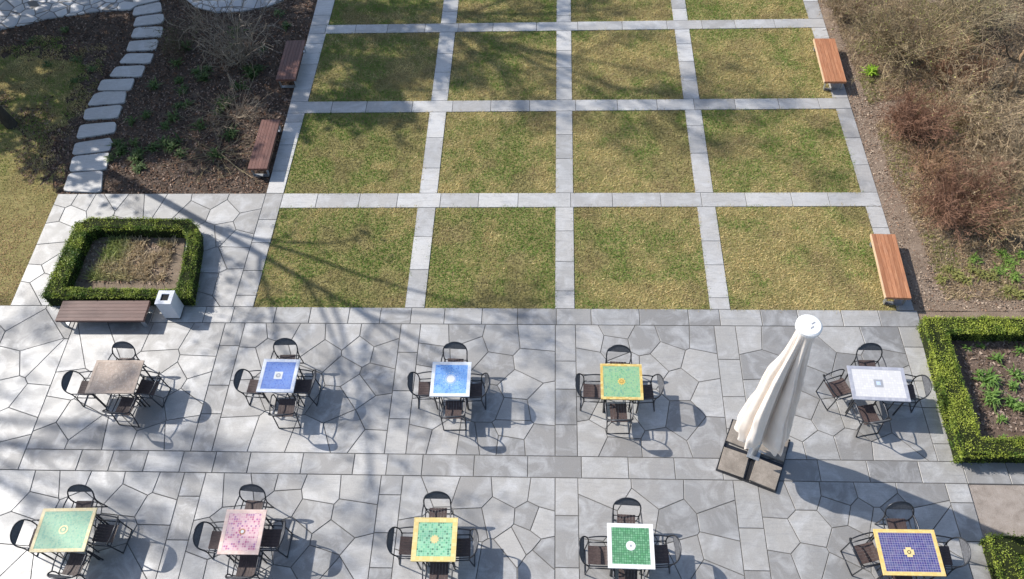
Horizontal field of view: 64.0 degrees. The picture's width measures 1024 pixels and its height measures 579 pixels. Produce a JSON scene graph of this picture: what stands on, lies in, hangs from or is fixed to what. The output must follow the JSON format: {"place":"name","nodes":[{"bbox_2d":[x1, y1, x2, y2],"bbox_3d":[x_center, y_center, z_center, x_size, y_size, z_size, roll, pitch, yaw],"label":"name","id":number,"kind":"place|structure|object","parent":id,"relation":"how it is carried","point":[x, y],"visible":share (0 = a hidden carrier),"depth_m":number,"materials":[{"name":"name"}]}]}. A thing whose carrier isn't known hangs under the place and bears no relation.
{"place":"outdoors","nodes":[
{"label":"outdoors","id":0,"kind":"place"},
{"bbox_2d":[0,35,106,305],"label":"verge","id":1,"kind":"structure","parent":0,"point":[26,246],"depth_m":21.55,"materials":[{"name":"green plant"}]},
{"bbox_2d":[0,105,17,128],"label":"bare tree","id":2,"kind":"object","parent":1,"relation":"on","point":[8,120],"visible":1,"depth_m":22.27,"materials":[{"name":"brown plant"}]},
{"bbox_2d":[74,237,184,289],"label":"hedge bed soil","id":3,"kind":"structure","parent":0,"point":[176,268],"depth_m":19.42,"materials":[{"name":"brown soil"}]},
{"bbox_2d":[79,234,176,283],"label":"dry herbs","id":4,"kind":"object","parent":3,"relation":"on","point":[111,255],"visible":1,"depth_m":19.52,"materials":[{"name":"brown plant"}]},
{"bbox_2d":[0,0,283,29],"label":"terrace","id":5,"kind":"structure","parent":0,"point":[17,13],"depth_m":25.45,"materials":[{"name":"grey stone"}]},
{"bbox_2d":[0,0,316,193],"bbox_3d":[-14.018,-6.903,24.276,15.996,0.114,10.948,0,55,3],"label":"bark mulch","id":6,"kind":"object","parent":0,"point":[47,141],"visible":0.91,"depth_m":22.91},
{"bbox_2d":[64,171,102,192],"bbox_3d":[-11.057,-2.784,21.230,1.053,0.062,0.746,0,55,3],"label":"stepping stone","id":7,"kind":"object","parent":6,"relation":"on","point":[85,182],"visible":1,"depth_m":21.18,"materials":[{"name":"grey stone"}]},
{"bbox_2d":[69,153,108,171],"bbox_3d":[-11.145,-3.325,21.615,0.984,0.062,0.623,-7,55,-2],"label":"stepping stone","id":8,"kind":"object","parent":6,"relation":"on","point":[88,163],"visible":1,"depth_m":21.58,"materials":[{"name":"grey stone"}]},
{"bbox_2d":[72,138,112,155],"bbox_3d":[-11.218,-3.832,21.975,1.054,0.062,0.499,-7,55,-2],"label":"stepping stone","id":9,"kind":"object","parent":6,"relation":"on","point":[91,146],"visible":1,"depth_m":21.92,"materials":[{"name":"grey stone"}]},
{"bbox_2d":[77,122,116,138],"bbox_3d":[-11.309,-4.339,22.335,1.015,0.062,0.517,-6,55,-1],"label":"stepping stone","id":10,"kind":"object","parent":6,"relation":"on","point":[94,130],"visible":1,"depth_m":22.30,"materials":[{"name":"grey stone"}]},
{"bbox_2d":[83,105,122,120],"bbox_3d":[-11.366,-4.902,22.734,1.024,0.062,0.512,-4,55,0],"label":"stepping stone","id":11,"kind":"object","parent":6,"relation":"on","point":[107,112],"visible":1,"depth_m":22.68,"materials":[{"name":"grey stone"}]},
{"bbox_2d":[88,91,126,105],"bbox_3d":[-11.352,-5.368,23.061,1.022,0.062,0.558,0,55,3],"label":"stepping stone","id":12,"kind":"object","parent":6,"relation":"on","point":[105,98],"visible":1,"depth_m":23.02,"materials":[{"name":"grey stone"}]},
{"bbox_2d":[98,78,134,91],"bbox_3d":[-11.293,-5.834,23.386,0.977,0.062,0.500,0,55,3],"label":"stepping stone","id":13,"kind":"object","parent":6,"relation":"on","point":[116,84],"visible":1,"depth_m":23.34,"materials":[{"name":"grey stone"}]},
{"bbox_2d":[110,65,145,77],"bbox_3d":[-11.117,-6.301,23.705,0.949,0.062,0.491,0,55,3],"label":"stepping stone","id":14,"kind":"object","parent":6,"relation":"on","point":[137,71],"visible":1,"depth_m":23.66,"materials":[{"name":"grey stone"}]},
{"bbox_2d":[120,53,153,64],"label":"stepping stone","id":15,"kind":"object","parent":6,"relation":"on","point":[138,58],"visible":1,"depth_m":23.98,"materials":[{"name":"grey stone"}]},
{"bbox_2d":[126,39,158,51],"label":"stepping stone","id":16,"kind":"object","parent":6,"relation":"on","point":[139,46],"visible":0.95,"depth_m":24.32,"materials":[{"name":"grey stone"}]},
{"bbox_2d":[131,26,162,38],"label":"stepping stone","id":17,"kind":"object","parent":6,"relation":"on","point":[139,32],"visible":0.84,"depth_m":24.67,"materials":[{"name":"grey stone"}]},
{"bbox_2d":[133,2,161,15],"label":"stepping stone","id":18,"kind":"object","parent":6,"relation":"on","point":[152,8],"visible":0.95,"depth_m":25.33,"materials":[{"name":"grey stone"}]},
{"bbox_2d":[133,14,163,26],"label":"stepping stone","id":19,"kind":"object","parent":6,"relation":"on","point":[149,20],"visible":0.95,"depth_m":25.01,"materials":[{"name":"grey stone"}]},
{"bbox_2d":[141,0,218,59],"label":"bare shrub","id":20,"kind":"object","parent":6,"relation":"on","point":[168,28],"visible":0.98,"depth_m":23.80,"materials":[{"name":"brown plant"}]},
{"bbox_2d":[162,119,285,185],"bbox_3d":[-7.583,-3.748,21.339,3.062,0.634,2.313,0,55,3],"label":"bare shrub","id":21,"kind":"object","parent":6,"relation":"on","point":[198,143],"visible":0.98,"depth_m":21.53,"materials":[{"name":"brown plant"}]},
{"bbox_2d":[176,65,272,134],"bbox_3d":[-7.723,-4.934,21.755,2.460,1.331,2.159,-31,59,-18],"label":"bare shrub","id":22,"kind":"object","parent":6,"relation":"on","point":[236,113],"visible":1,"depth_m":22.13,"materials":[{"name":"brown plant"}]},
{"bbox_2d":[165,0,291,90],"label":"bare shrub","id":23,"kind":"object","parent":6,"relation":"on","point":[240,55],"visible":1,"depth_m":23.07,"materials":[{"name":"brown plant"}]},
{"bbox_2d":[219,123,239,141],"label":"leafy plant","id":24,"kind":"object","parent":6,"relation":"on","point":[228,133],"visible":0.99,"depth_m":21.96,"materials":[{"name":"green plant"}]},
{"bbox_2d":[248,119,280,176],"bbox_3d":[-6.428,-3.696,21.414,0.497,0.342,1.784,0,55,3],"label":"park bench","id":25,"kind":"object","parent":6,"relation":"on","point":[264,144],"visible":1,"depth_m":21.21,"materials":[{"name":"red wood"}]},
{"bbox_2d":[0,194,1023,578],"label":"patio","id":26,"kind":"structure","parent":0,"point":[532,470],"depth_m":16.64,"materials":[{"name":"grey stone"}]},
{"bbox_2d":[10,519,61,557],"bbox_3d":[-8.862,4.652,15.355,0.636,0.849,0.561,0,55,3],"label":"armchair","id":27,"kind":"object","parent":26,"relation":"on","point":[15,530],"visible":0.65,"depth_m":15.13,"materials":[{"name":"metal"}]},
{"bbox_2d":[29,508,109,560],"bbox_3d":[-8.254,4.638,15.402,1.023,0.741,0.816,-1,55,2],"label":"mosaic table","id":28,"kind":"object","parent":26,"relation":"on","point":[63,529],"visible":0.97,"depth_m":15.10,"materials":[{"name":"green tile"}]},
{"bbox_2d":[47,550,103,578],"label":"armchair","id":29,"kind":"object","parent":26,"relation":"on","point":[74,565],"visible":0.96,"depth_m":14.99,"materials":[{"name":"metal"}]},
{"bbox_2d":[61,370,105,407],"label":"armchair","id":30,"kind":"object","parent":26,"relation":"on","point":[66,378],"visible":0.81,"depth_m":17.04,"materials":[{"name":"metal"}]},
{"bbox_2d":[62,484,107,529],"bbox_3d":[-8.186,4.180,15.654,0.561,0.849,0.636,-1,55,2],"label":"armchair","id":31,"kind":"object","parent":26,"relation":"on","point":[80,488],"visible":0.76,"depth_m":15.55,"materials":[{"name":"metal"}]},
{"bbox_2d":[55,301,152,326],"bbox_3d":[-9.194,0.571,18.548,2.022,0.342,0.534,0,55,3],"label":"park bench","id":32,"kind":"object","parent":26,"relation":"on","point":[102,311],"visible":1,"depth_m":18.40,"materials":[{"name":"brown wood"}]},
{"bbox_2d":[87,514,131,553],"bbox_3d":[-7.552,4.572,15.348,0.636,0.849,0.561,3,55,5],"label":"armchair","id":33,"kind":"object","parent":26,"relation":"on","point":[102,534],"visible":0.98,"depth_m":15.33,"materials":[{"name":"metal"}]},
{"bbox_2d":[85,360,153,406],"bbox_3d":[-8.202,2.012,17.245,1.019,0.741,0.779,0,55,3],"label":"mosaic table","id":34,"kind":"object","parent":26,"relation":"on","point":[114,376],"visible":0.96,"depth_m":16.95,"materials":[{"name":"beige tile"}]},
{"bbox_2d":[39,215,203,306],"bbox_3d":[-8.951,-0.698,19.344,3.582,0.541,2.472,0,55,3],"label":"box hedge","id":35,"kind":"object","parent":26,"relation":"on","point":[59,289],"visible":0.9,"depth_m":19.26,"materials":[{"name":"green plant"}]},
{"bbox_2d":[102,394,149,427],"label":"armchair","id":36,"kind":"object","parent":26,"relation":"on","point":[126,406],"visible":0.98,"depth_m":16.88,"materials":[{"name":"metal"}]},
{"bbox_2d":[108,341,146,385],"bbox_3d":[-8.244,1.589,17.479,0.561,0.849,0.636,2,55,4],"label":"armchair","id":37,"kind":"object","parent":26,"relation":"on","point":[122,344],"visible":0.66,"depth_m":17.35,"materials":[{"name":"metal"}]},
{"bbox_2d":[130,370,170,407],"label":"armchair","id":38,"kind":"object","parent":26,"relation":"on","point":[147,387],"visible":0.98,"depth_m":17.11,"materials":[{"name":"metal"}]},
{"bbox_2d":[154,290,183,318],"bbox_3d":[-7.699,0.354,18.448,0.364,0.640,0.364,0,55,3],"label":"litter bin","id":39,"kind":"object","parent":26,"relation":"on","point":[169,304],"visible":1,"depth_m":18.28,"materials":[{"name":"white metal"}]},
{"bbox_2d":[192,521,238,560],"bbox_3d":[-5.454,4.649,15.193,0.636,0.849,0.561,0,55,3],"label":"armchair","id":40,"kind":"object","parent":26,"relation":"on","point":[214,538],"visible":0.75,"depth_m":15.11,"materials":[{"name":"metal"}]},
{"bbox_2d":[217,509,273,562],"bbox_3d":[-4.906,4.628,15.247,0.753,0.741,0.828,0,55,3],"label":"mosaic table","id":41,"kind":"object","parent":26,"relation":"on","point":[242,532],"visible":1,"depth_m":14.95,"materials":[{"name":"pink tile"}]},
{"bbox_2d":[225,550,269,578],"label":"armchair","id":42,"kind":"object","parent":26,"relation":"on","point":[247,566],"visible":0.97,"depth_m":14.86,"materials":[{"name":"metal"}]},
{"bbox_2d":[233,369,272,407],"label":"armchair","id":43,"kind":"object","parent":26,"relation":"on","point":[252,386],"visible":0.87,"depth_m":16.92,"materials":[{"name":"metal"}]},
{"bbox_2d":[233,484,273,528],"bbox_3d":[-4.900,4.141,15.523,0.561,0.849,0.636,4,55,5],"label":"armchair","id":44,"kind":"object","parent":26,"relation":"on","point":[254,505],"visible":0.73,"depth_m":15.49,"materials":[{"name":"metal"}]},
{"bbox_2d":[260,519,292,557],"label":"armchair","id":45,"kind":"object","parent":26,"relation":"on","point":[272,537],"visible":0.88,"depth_m":15.15,"materials":[{"name":"metal"}]},
{"bbox_2d":[256,359,304,405],"bbox_3d":[-4.778,1.973,17.107,0.763,0.741,0.769,1,55,3],"label":"mosaic table","id":46,"kind":"object","parent":26,"relation":"on","point":[278,375],"visible":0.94,"depth_m":16.80,"materials":[{"name":"blue tile"}]},
{"bbox_2d":[268,393,304,428],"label":"armchair","id":47,"kind":"object","parent":26,"relation":"on","point":[286,407],"visible":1,"depth_m":16.71,"materials":[{"name":"metal"}]},
{"bbox_2d":[270,338,303,378],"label":"armchair","id":48,"kind":"object","parent":26,"relation":"on","point":[284,341],"visible":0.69,"depth_m":17.25,"materials":[{"name":"metal"}]},
{"bbox_2d":[287,369,320,405],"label":"armchair","id":49,"kind":"object","parent":26,"relation":"on","point":[303,386],"visible":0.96,"depth_m":16.96,"materials":[{"name":"metal"}]},
{"bbox_2d":[386,526,425,566],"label":"armchair","id":50,"kind":"object","parent":26,"relation":"on","point":[407,548],"visible":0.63,"depth_m":14.93,"materials":[{"name":"metal"}]},
{"bbox_2d":[407,371,441,408],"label":"armchair","id":51,"kind":"object","parent":26,"relation":"on","point":[423,388],"visible":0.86,"depth_m":16.78,"materials":[{"name":"metal"}]},
{"bbox_2d":[411,517,457,569],"bbox_3d":[-1.377,4.700,15.026,0.798,0.741,0.793,0,55,3],"label":"mosaic table","id":52,"kind":"object","parent":26,"relation":"on","point":[434,539],"visible":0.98,"depth_m":14.72,"materials":[{"name":"green tile"}]},
{"bbox_2d":[421,491,452,517],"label":"armchair","id":53,"kind":"object","parent":26,"relation":"on","point":[437,513],"visible":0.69,"depth_m":15.27,"materials":[{"name":"metal"}]},
{"bbox_2d":[422,562,455,578],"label":"armchair","id":54,"kind":"object","parent":26,"relation":"on","point":[438,570],"visible":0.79,"depth_m":14.71,"materials":[{"name":"metal"}]},
{"bbox_2d":[429,362,471,409],"bbox_3d":[-1.227,2.023,16.900,0.800,0.741,0.790,0,55,3],"label":"mosaic table","id":55,"kind":"object","parent":26,"relation":"on","point":[450,379],"visible":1,"depth_m":16.60,"materials":[{"name":"blue tile"}]},
{"bbox_2d":[438,397,467,430],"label":"armchair","id":56,"kind":"object","parent":26,"relation":"on","point":[450,406],"visible":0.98,"depth_m":16.53,"materials":[{"name":"metal"}]},
{"bbox_2d":[440,342,467,361],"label":"armchair","id":57,"kind":"object","parent":26,"relation":"on","point":[454,345],"visible":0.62,"depth_m":17.02,"materials":[{"name":"metal"}]},
{"bbox_2d":[448,528,478,568],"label":"armchair","id":58,"kind":"object","parent":26,"relation":"on","point":[465,543],"visible":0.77,"depth_m":14.89,"materials":[{"name":"metal"}]},
{"bbox_2d":[460,372,489,411],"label":"armchair","id":59,"kind":"object","parent":26,"relation":"on","point":[475,390],"visible":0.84,"depth_m":16.73,"materials":[{"name":"metal"}]},
{"bbox_2d":[575,373,604,411],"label":"armchair","id":60,"kind":"object","parent":26,"relation":"on","point":[591,391],"visible":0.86,"depth_m":16.63,"materials":[{"name":"wood"}]},
{"bbox_2d":[579,536,612,576],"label":"armchair","id":61,"kind":"object","parent":26,"relation":"on","point":[595,553],"visible":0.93,"depth_m":14.72,"materials":[{"name":"wood"}]},
{"bbox_2d":[605,345,631,363],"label":"armchair","id":62,"kind":"object","parent":26,"relation":"on","point":[618,348],"visible":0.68,"depth_m":16.82,"materials":[{"name":"metal"}]},
{"bbox_2d":[605,400,633,433],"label":"armchair","id":63,"kind":"object","parent":26,"relation":"on","point":[621,409],"visible":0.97,"depth_m":16.35,"materials":[{"name":"metal"}]},
{"bbox_2d":[600,364,643,413],"bbox_3d":[2.209,2.053,16.714,0.836,0.741,0.805,1,55,3],"label":"mosaic table","id":64,"kind":"object","parent":26,"relation":"on","point":[621,381],"visible":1,"depth_m":16.41,"materials":[{"name":"green tile"}]},
{"bbox_2d":[612,497,642,523],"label":"armchair","id":65,"kind":"object","parent":26,"relation":"on","point":[625,518],"visible":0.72,"depth_m":14.99,"materials":[{"name":"metal"}]},
{"bbox_2d":[613,569,644,578],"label":"armchair","id":66,"kind":"object","parent":26,"relation":"on","point":[627,574],"visible":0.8,"depth_m":14.54,"materials":[{"name":"metal"}]},
{"bbox_2d":[607,523,654,577],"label":"mosaic table","id":67,"kind":"object","parent":26,"relation":"on","point":[630,546],"visible":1,"depth_m":14.52,"materials":[{"name":"green tile"}]},
{"bbox_2d":[631,374,663,411],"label":"armchair","id":68,"kind":"object","parent":26,"relation":"on","point":[648,392],"visible":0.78,"depth_m":16.53,"materials":[{"name":"metal"}]},
{"bbox_2d":[642,534,681,575],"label":"armchair","id":69,"kind":"object","parent":26,"relation":"on","point":[661,554],"visible":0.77,"depth_m":14.66,"materials":[{"name":"metal"}]},
{"bbox_2d":[716,315,822,492],"bbox_3d":[4.669,1.974,14.316,1.180,4.554,1.180,19,58,15],"label":"closed parasol","id":70,"kind":"object","parent":26,"relation":"on","point":[762,424],"visible":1,"depth_m":14.47,"materials":[{"name":"fabric"}]},
{"bbox_2d":[815,369,852,410],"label":"armchair","id":71,"kind":"object","parent":26,"relation":"on","point":[838,388],"visible":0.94,"depth_m":16.47,"materials":[{"name":"wood"}]},
{"bbox_2d":[840,532,880,575],"bbox_3d":[6.244,4.708,14.587,0.636,0.849,0.561,-12,55,-5],"label":"armchair","id":72,"kind":"object","parent":26,"relation":"on","point":[866,557],"visible":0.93,"depth_m":14.58,"materials":[{"name":"wood"}]},
{"bbox_2d":[845,401,891,436],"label":"armchair","id":73,"kind":"object","parent":26,"relation":"on","point":[868,414],"visible":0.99,"depth_m":16.12,"materials":[{"name":"metal"}]},
{"bbox_2d":[850,343,886,366],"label":"armchair","id":74,"kind":"object","parent":26,"relation":"on","point":[870,346],"visible":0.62,"depth_m":16.63,"materials":[{"name":"metal"}]},
{"bbox_2d":[844,365,910,415],"bbox_3d":[7.245,2.062,16.463,1.093,0.742,0.755,2,55,4],"label":"mosaic table","id":75,"kind":"object","parent":26,"relation":"on","point":[869,383],"visible":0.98,"depth_m":16.16,"materials":[{"name":"grey tile"}]},
{"bbox_2d":[875,501,919,529],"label":"armchair","id":76,"kind":"object","parent":26,"relation":"on","point":[893,523],"visible":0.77,"depth_m":14.82,"materials":[{"name":"metal"}]},
{"bbox_2d":[869,529,945,578],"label":"mosaic table","id":77,"kind":"object","parent":26,"relation":"on","point":[908,552],"visible":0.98,"depth_m":14.26,"materials":[{"name":"purple tile"}]},
{"bbox_2d":[887,374,931,412],"bbox_3d":[7.899,2.050,16.375,0.636,0.849,0.561,3,55,5],"label":"armchair","id":78,"kind":"object","parent":26,"relation":"on","point":[927,383],"visible":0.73,"depth_m":16.22,"materials":[{"name":"metal"}]},
{"bbox_2d":[935,535,970,575],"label":"armchair","id":79,"kind":"object","parent":26,"relation":"on","point":[944,550],"visible":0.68,"depth_m":14.41,"materials":[{"name":"metal"}]},
{"bbox_2d":[252,0,899,313],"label":"lawn","id":80,"kind":"structure","parent":0,"point":[540,215],"depth_m":20.76,"materials":[{"name":"green plant"}]},
{"bbox_2d":[266,0,913,310],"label":"path","id":81,"kind":"structure","parent":0,"point":[564,200],"depth_m":21.43,"materials":[{"name":"stone"}]},
{"bbox_2d":[276,40,305,87],"bbox_3d":[-6.254,-6.413,23.315,0.542,0.342,1.685,0,55,3],"label":"park bench","id":82,"kind":"object","parent":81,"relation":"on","point":[293,52],"visible":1,"depth_m":23.11,"materials":[{"name":"red wood"}]},
{"bbox_2d":[813,38,846,89],"bbox_3d":[8.644,-6.158,22.417,0.579,0.342,1.789,1,55,3],"label":"park bench","id":83,"kind":"object","parent":81,"relation":"on","point":[829,61],"visible":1,"depth_m":22.22,"materials":[{"name":"brown wood"}]},
{"bbox_2d":[869,234,910,304],"bbox_3d":[8.448,-0.450,18.414,0.548,0.342,1.780,2,55,4],"label":"park bench","id":84,"kind":"object","parent":81,"relation":"on","point":[890,268],"visible":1,"depth_m":18.22,"materials":[{"name":"brown wood"}]},
{"bbox_2d":[818,0,1023,311],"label":"mulch bed","id":85,"kind":"object","parent":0,"point":[915,243],"visible":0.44,"depth_m":20.11,"materials":[{"name":"soil"}]},
{"bbox_2d":[816,0,893,33],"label":"bare shrub","id":86,"kind":"object","parent":85,"relation":"on","point":[838,5],"visible":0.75,"depth_m":23.40,"materials":[{"name":"brown plant"}]},
{"bbox_2d":[858,63,878,75],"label":"leafy plant","id":87,"kind":"object","parent":85,"relation":"on","point":[872,70],"visible":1,"depth_m":22.33,"materials":[{"name":"green plant"}]},
{"bbox_2d":[821,0,1022,91],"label":"bare shrub","id":88,"kind":"object","parent":85,"relation":"on","point":[889,36],"visible":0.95,"depth_m":21.89,"materials":[{"name":"brown plant"}]},
{"bbox_2d":[868,78,976,153],"bbox_3d":[10.195,-4.473,20.417,2.536,1.578,2.341,0,55,3],"label":"bare shrub","id":89,"kind":"object","parent":85,"relation":"on","point":[902,114],"visible":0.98,"depth_m":20.47,"materials":[{"name":"brown plant"}]},
{"bbox_2d":[829,0,1023,301],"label":"dry undergrowth","id":90,"kind":"object","parent":85,"relation":"on","point":[981,255],"visible":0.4,"depth_m":20.88,"materials":[{"name":"brown plant"}]},
{"bbox_2d":[901,131,973,189],"bbox_3d":[10.459,-3.164,19.820,1.631,1.020,1.822,0,55,3],"label":"bare shrub","id":91,"kind":"object","parent":85,"relation":"on","point":[938,159],"visible":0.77,"depth_m":19.95,"materials":[{"name":"brown plant"}]},
{"bbox_2d":[874,127,1022,252],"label":"bare shrub","id":92,"kind":"object","parent":85,"relation":"on","point":[961,213],"visible":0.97,"depth_m":18.88,"materials":[{"name":"brown plant"}]},
{"bbox_2d":[915,21,1013,97],"bbox_3d":[11.905,-6.236,21.641,2.449,1.464,2.040,30,62,22],"label":"bare shrub","id":93,"kind":"object","parent":85,"relation":"on","point":[949,71],"visible":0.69,"depth_m":21.57,"materials":[{"name":"brown plant"}]},
{"bbox_2d":[919,0,1023,44],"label":"bare shrub","id":94,"kind":"object","parent":85,"relation":"on","point":[994,11],"visible":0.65,"depth_m":22.58,"materials":[{"name":"brown plant"}]},
{"bbox_2d":[924,161,1023,248],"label":"bare shrub","id":95,"kind":"object","parent":85,"relation":"on","point":[1018,226],"visible":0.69,"depth_m":18.78,"materials":[{"name":"brown plant"}]},
{"bbox_2d":[925,52,1023,164],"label":"bare shrub","id":96,"kind":"object","parent":85,"relation":"on","point":[981,109],"visible":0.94,"depth_m":20.60,"materials":[{"name":"brown plant"}]},
{"bbox_2d":[954,108,1023,208],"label":"bare shrub","id":97,"kind":"object","parent":85,"relation":"on","point":[1007,155],"visible":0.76,"depth_m":19.71,"materials":[{"name":"brown plant"}]},
{"bbox_2d":[960,0,1023,93],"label":"tree","id":98,"kind":"object","parent":85,"relation":"on","point":[1020,60],"visible":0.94,"depth_m":20.97,"materials":[{"name":"brown plant"}]},
{"bbox_2d":[917,311,1023,318],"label":"soil bed","id":99,"kind":"object","parent":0,"point":[1003,314],"visible":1,"depth_m":17.89,"materials":[{"name":"brown soil"}]},
{"bbox_2d":[915,314,1023,465],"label":"box hedge","id":100,"kind":"object","parent":99,"relation":"on","point":[954,403],"visible":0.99,"depth_m":16.55,"materials":[{"name":"green plant"}]},
{"bbox_2d":[949,340,1023,439],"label":"hedge bed soil","id":101,"kind":"structure","parent":0,"point":[995,432],"depth_m":16.83,"materials":[{"name":"brown soil"}]},
{"bbox_2d":[970,367,1004,388],"bbox_3d":[9.811,1.828,16.794,0.638,0.207,0.537,-24,57,-14],"label":"leafy plant","id":102,"kind":"object","parent":101,"relation":"on","point":[993,378],"visible":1,"depth_m":16.78,"materials":[{"name":"green plant"}]},
{"bbox_2d":[978,386,1006,410],"bbox_3d":[9.718,2.203,16.526,0.575,0.223,0.657,0,55,3],"label":"leafy plant","id":103,"kind":"object","parent":101,"relation":"on","point":[992,398],"visible":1,"depth_m":16.54,"materials":[{"name":"green plant"}]},
{"bbox_2d":[1000,363,1023,382],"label":"leafy plant","id":104,"kind":"object","parent":101,"relation":"on","point":[1017,373],"visible":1,"depth_m":16.86,"materials":[{"name":"green plant"}]},
{"bbox_2d":[968,484,1023,569],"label":"gravel","id":105,"kind":"structure","parent":0,"point":[999,509],"depth_m":15.42,"materials":[{"name":"beige gravel"}]},
{"bbox_2d":[977,531,1023,578],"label":"box hedge","id":106,"kind":"object","parent":105,"relation":"on","point":[1004,556],"visible":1,"depth_m":14.55,"materials":[{"name":"green plant"}]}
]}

